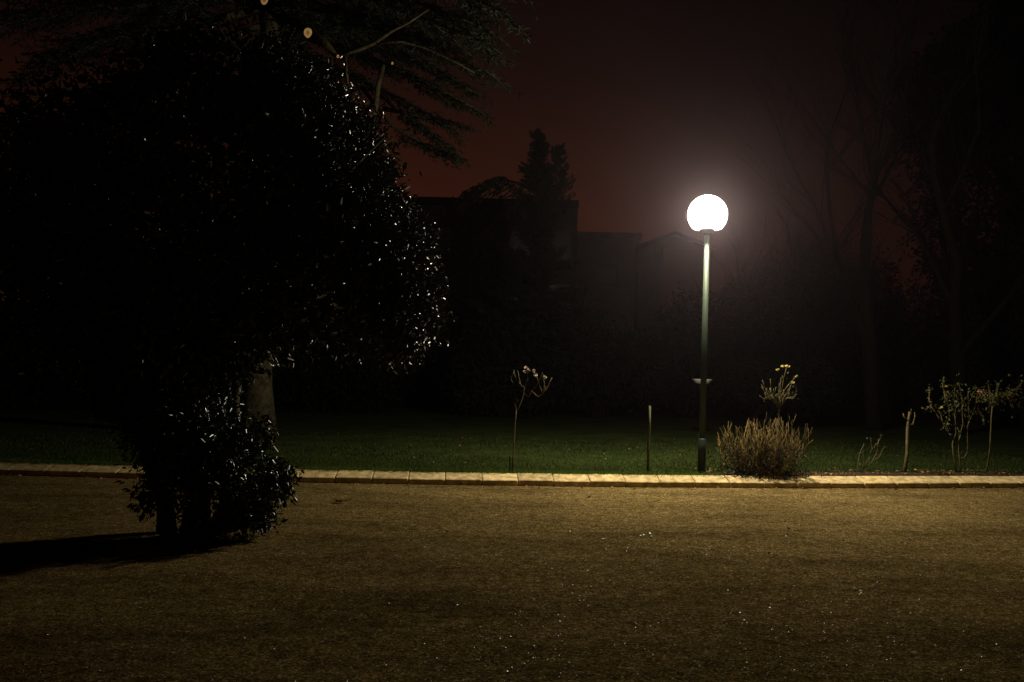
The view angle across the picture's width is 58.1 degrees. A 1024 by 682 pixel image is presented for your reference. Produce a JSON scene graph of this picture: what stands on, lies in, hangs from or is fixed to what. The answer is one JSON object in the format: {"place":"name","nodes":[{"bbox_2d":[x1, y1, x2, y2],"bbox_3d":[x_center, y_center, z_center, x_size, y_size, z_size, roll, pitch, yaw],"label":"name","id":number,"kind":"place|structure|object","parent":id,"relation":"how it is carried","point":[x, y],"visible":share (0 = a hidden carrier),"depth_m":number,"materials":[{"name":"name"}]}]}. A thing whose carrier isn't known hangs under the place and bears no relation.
{"place":"outdoors","nodes":[
{"label":"outdoors","id":0,"kind":"place"},
{"bbox_2d":[0,475,1023,681],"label":"gravel path","id":1,"kind":"structure","parent":0,"point":[719,574],"depth_m":6.97,"materials":[{"name":"beige gravel"}]},
{"bbox_2d":[0,1,458,542],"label":"evergreen shrub","id":2,"kind":"object","parent":1,"relation":"on","point":[137,316],"visible":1,"depth_m":8.11,"materials":[{"name":"green plant"}]},
{"bbox_2d":[0,462,1023,487],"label":"kerb","id":3,"kind":"structure","parent":1,"relation":"on","point":[420,478],"depth_m":12.96,"materials":[{"name":"concrete"}]},
{"bbox_2d":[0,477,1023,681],"bbox_3d":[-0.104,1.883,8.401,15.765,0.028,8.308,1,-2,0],"label":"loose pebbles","id":4,"kind":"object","parent":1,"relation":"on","point":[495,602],"visible":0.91,"depth_m":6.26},
{"bbox_2d":[2,433,1023,562],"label":"fallen leaves","id":5,"kind":"object","parent":1,"relation":"on","point":[734,473],"visible":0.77,"depth_m":13.85,"materials":[{"name":"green plant"}]},
{"bbox_2d":[0,376,1023,475],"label":"lawn","id":6,"kind":"structure","parent":0,"point":[437,419],"depth_m":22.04,"materials":[{"name":"green plant"}]},
{"bbox_2d":[0,0,540,439],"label":"cedar tree","id":7,"kind":"object","parent":6,"relation":"on","point":[352,24],"visible":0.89,"depth_m":17.85,"materials":[{"name":"green plant"}]},
{"bbox_2d":[246,196,578,396],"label":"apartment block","id":8,"kind":"structure","parent":6,"relation":"on","point":[564,236],"depth_m":46.12,"materials":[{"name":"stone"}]},
{"bbox_2d":[428,344,448,374],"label":"window","id":9,"kind":"structure","parent":8,"relation":"in","point":[444,367],"depth_m":45.96,"materials":[{"name":"black glass"}]},
{"bbox_2d":[430,228,451,258],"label":"window","id":10,"kind":"structure","parent":8,"relation":"in","point":[448,232],"depth_m":46.12,"materials":[{"name":"black glass"}]},
{"bbox_2d":[468,282,489,312],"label":"window","id":11,"kind":"structure","parent":8,"relation":"in","point":[468,282],"depth_m":46.04,"materials":[{"name":"black glass"}]},
{"bbox_2d":[469,228,491,258],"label":"window","id":12,"kind":"structure","parent":8,"relation":"in","point":[487,230],"depth_m":46.12,"materials":[{"name":"black glass"}]},
{"bbox_2d":[508,229,529,259],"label":"window","id":13,"kind":"structure","parent":8,"relation":"in","point":[513,239],"depth_m":46.12,"materials":[{"name":"black glass"}]},
{"bbox_2d":[549,284,570,314],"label":"window","id":14,"kind":"structure","parent":8,"relation":"in","point":[554,285],"depth_m":46.04,"materials":[{"name":"black glass"}]},
{"bbox_2d":[551,230,571,260],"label":"window","id":15,"kind":"structure","parent":8,"relation":"in","point":[563,237],"depth_m":46.12,"materials":[{"name":"black glass"}]},
{"bbox_2d":[347,194,558,407],"bbox_3d":[-2.175,-1.186,33.029,7.788,8.207,5.057,1,-2,0],"label":"tree","id":16,"kind":"object","parent":6,"relation":"on","point":[461,312],"visible":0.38,"depth_m":32.67,"materials":[{"name":"green plant"}]},
{"bbox_2d":[0,319,1022,394],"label":"distant wood","id":17,"kind":"object","parent":6,"relation":"on","point":[862,388],"visible":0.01,"depth_m":70.39,"materials":[{"name":"green plant"}]},
{"bbox_2d":[510,366,551,472],"bbox_3d":[0.265,1.140,13.259,0.600,1.566,0.173,1,-2,3],"label":"standard rose","id":18,"kind":"object","parent":6,"relation":"on","point":[535,374],"visible":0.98,"depth_m":13.27,"materials":[{"name":"plant"}]},
{"bbox_2d":[454,127,609,413],"bbox_3d":[0.958,-2.282,30.249,4.253,9.470,4.793,0,-2,45],"label":"conifer","id":19,"kind":"object","parent":6,"relation":"on","point":[538,228],"visible":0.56,"depth_m":29.90,"materials":[{"name":"green plant"}]},
{"bbox_2d":[517,277,684,419],"bbox_3d":[2.666,0.337,27.719,5.170,4.574,3.838,1,-2,0],"label":"evergreen bush","id":20,"kind":"object","parent":6,"relation":"on","point":[623,351],"visible":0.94,"depth_m":27.29,"materials":[{"name":"green plant"}]},
{"bbox_2d":[575,232,641,394],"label":"grey house","id":21,"kind":"structure","parent":6,"relation":"on","point":[606,267],"depth_m":52.09,"materials":[{"name":"stone"}]},
{"bbox_2d":[596,265,618,284],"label":"window","id":22,"kind":"structure","parent":21,"relation":"in","point":[606,274],"depth_m":52.10,"materials":[{"name":"black glass"}]},
{"bbox_2d":[646,406,650,473],"bbox_3d":[1.993,1.465,13.445,0.050,1.038,0.039,1,-2,0],"label":"stake","id":23,"kind":"object","parent":6,"relation":"on","point":[648,439],"visible":0.84,"depth_m":13.43,"materials":[{"name":"brown wood"}]},
{"bbox_2d":[634,231,715,392],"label":"gabled house","id":24,"kind":"structure","parent":6,"relation":"on","point":[663,265],"depth_m":57.88,"materials":[{"name":"stone"}]},
{"bbox_2d":[647,309,660,331],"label":"window","id":25,"kind":"structure","parent":24,"relation":"in","point":[651,311],"depth_m":58.03,"materials":[{"name":"black glass"}]},
{"bbox_2d":[634,282,766,418],"bbox_3d":[5.744,0.338,28.933,4.332,4.431,3.582,1,-2,0],"label":"evergreen bush","id":26,"kind":"object","parent":6,"relation":"on","point":[682,323],"visible":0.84,"depth_m":28.34,"materials":[{"name":"green plant"}]},
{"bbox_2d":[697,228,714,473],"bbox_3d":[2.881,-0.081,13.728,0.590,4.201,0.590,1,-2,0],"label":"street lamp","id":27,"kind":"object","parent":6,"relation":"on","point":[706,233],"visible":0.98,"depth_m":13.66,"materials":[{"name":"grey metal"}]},
{"bbox_2d":[701,447,703,456],"bbox_3d":[2.809,1.635,13.586,0.044,0.140,0.008,1,-2,0],"label":"access door","id":28,"kind":"structure","parent":27,"relation":"in","point":[702,448],"depth_m":13.58,"materials":[{"name":"paint"}]},
{"bbox_2d":[681,215,769,405],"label":"bare tree","id":29,"kind":"object","parent":6,"relation":"on","point":[726,258],"visible":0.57,"depth_m":40.22,"materials":[{"name":"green plant"}]},
{"bbox_2d":[715,186,828,409],"bbox_3d":[9.384,-1.419,34.295,4.783,8.398,7.084,0,-2,42],"label":"bare tree","id":30,"kind":"object","parent":6,"relation":"on","point":[775,246],"visible":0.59,"depth_m":33.74,"materials":[{"name":"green plant"}]},
{"bbox_2d":[718,343,848,429],"bbox_3d":[7.065,1.208,24.280,3.384,2.488,2.809,1,-2,0],"label":"evergreen bush","id":31,"kind":"object","parent":6,"relation":"on","point":[800,392],"visible":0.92,"depth_m":23.94,"materials":[{"name":"green plant"}]},
{"bbox_2d":[717,232,862,417],"bbox_3d":[9.552,-0.460,31.192,5.304,6.325,4.482,1,-2,0],"label":"evergreen bush","id":32,"kind":"object","parent":6,"relation":"on","point":[800,339],"visible":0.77,"depth_m":30.51,"materials":[{"name":"green plant"}]},
{"bbox_2d":[723,138,921,415],"bbox_3d":[11.509,-2.829,34.388,7.506,11.360,6.808,1,-2,0],"label":"bare tree","id":33,"kind":"object","parent":6,"relation":"on","point":[819,413],"visible":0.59,"depth_m":33.65,"materials":[{"name":"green plant"}]},
{"bbox_2d":[702,0,984,430],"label":"bare tree","id":34,"kind":"object","parent":6,"relation":"on","point":[864,316],"visible":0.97,"depth_m":24.57,"materials":[{"name":"brown plant"}]},
{"bbox_2d":[707,472,1023,476],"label":"flower bed soil","id":35,"kind":"structure","parent":6,"relation":"on","point":[855,474],"depth_m":13.88,"materials":[{"name":"brown soil"}]},
{"bbox_2d":[707,412,826,481],"bbox_3d":[3.697,1.553,13.492,1.709,1.010,1.155,1,-2,0],"label":"twiggy bush","id":36,"kind":"object","parent":35,"relation":"on","point":[769,455],"visible":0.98,"depth_m":13.40,"materials":[{"name":"brown plant"}]},
{"bbox_2d":[727,467,810,478],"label":"ground creeper","id":37,"kind":"object","parent":35,"relation":"on","point":[755,475],"visible":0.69,"depth_m":13.38,"materials":[{"name":"green plant"}]},
{"bbox_2d":[759,365,798,437],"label":"standard rose","id":38,"kind":"object","parent":35,"relation":"on","point":[772,397],"visible":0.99,"depth_m":13.89,"materials":[{"name":"plant"}]},
{"bbox_2d":[857,434,883,471],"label":"rose bush","id":39,"kind":"object","parent":35,"relation":"on","point":[870,455],"visible":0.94,"depth_m":14.05,"materials":[{"name":"green plant"}]},
{"bbox_2d":[903,409,915,471],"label":"pruned rose","id":40,"kind":"object","parent":35,"relation":"on","point":[907,444],"visible":0.98,"depth_m":14.13,"materials":[{"name":"wood"}]},
{"bbox_2d":[921,371,990,471],"bbox_3d":[6.871,1.266,14.226,0.981,1.640,0.522,2,-2,-17],"label":"standard rose","id":41,"kind":"object","parent":35,"relation":"on","point":[979,391],"visible":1,"depth_m":14.25,"materials":[{"name":"plant"}]},
{"bbox_2d":[974,373,1023,471],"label":"standard rose","id":42,"kind":"object","parent":35,"relation":"on","point":[995,401],"visible":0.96,"depth_m":14.51,"materials":[{"name":"plant"}]},
{"bbox_2d":[806,245,949,422],"bbox_3d":[12.264,-0.124,30.392,5.152,5.841,4.710,1,-2,0],"label":"evergreen bush","id":43,"kind":"object","parent":6,"relation":"on","point":[885,306],"visible":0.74,"depth_m":29.43,"materials":[{"name":"green plant"}]},
{"bbox_2d":[780,0,1023,433],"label":"bare tree","id":44,"kind":"object","parent":6,"relation":"on","point":[960,346],"visible":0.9,"depth_m":24.44,"materials":[{"name":"brown plant"}]},
{"bbox_2d":[867,0,1023,416],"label":"ivy clad tree","id":45,"kind":"object","parent":6,"relation":"on","point":[989,116],"visible":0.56,"depth_m":33.63,"materials":[{"name":"green plant"}]},
{"bbox_2d":[905,230,1023,424],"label":"evergreen bush","id":46,"kind":"object","parent":6,"relation":"on","point":[1008,345],"visible":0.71,"depth_m":28.77,"materials":[{"name":"green plant"}]},
{"bbox_2d":[969,115,1023,430],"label":"bare tree","id":47,"kind":"object","parent":6,"relation":"on","point":[1021,411],"visible":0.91,"depth_m":26.22,"materials":[{"name":"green plant"}]},
{"bbox_2d":[0,0,1023,375],"label":"sky","id":48,"kind":"structure","parent":0,"point":[625,84],"materials":[{"name":"black"}]},
{"bbox_2d":[692,379,712,438],"bbox_3d":[4.212,1.526,20.469,0.450,1.359,0.450,1,-2,0],"label":"stone urn","id":49,"kind":"object","parent":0,"point":[697,381],"visible":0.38,"depth_m":20.38,"materials":[{"name":"paint"}]}
]}

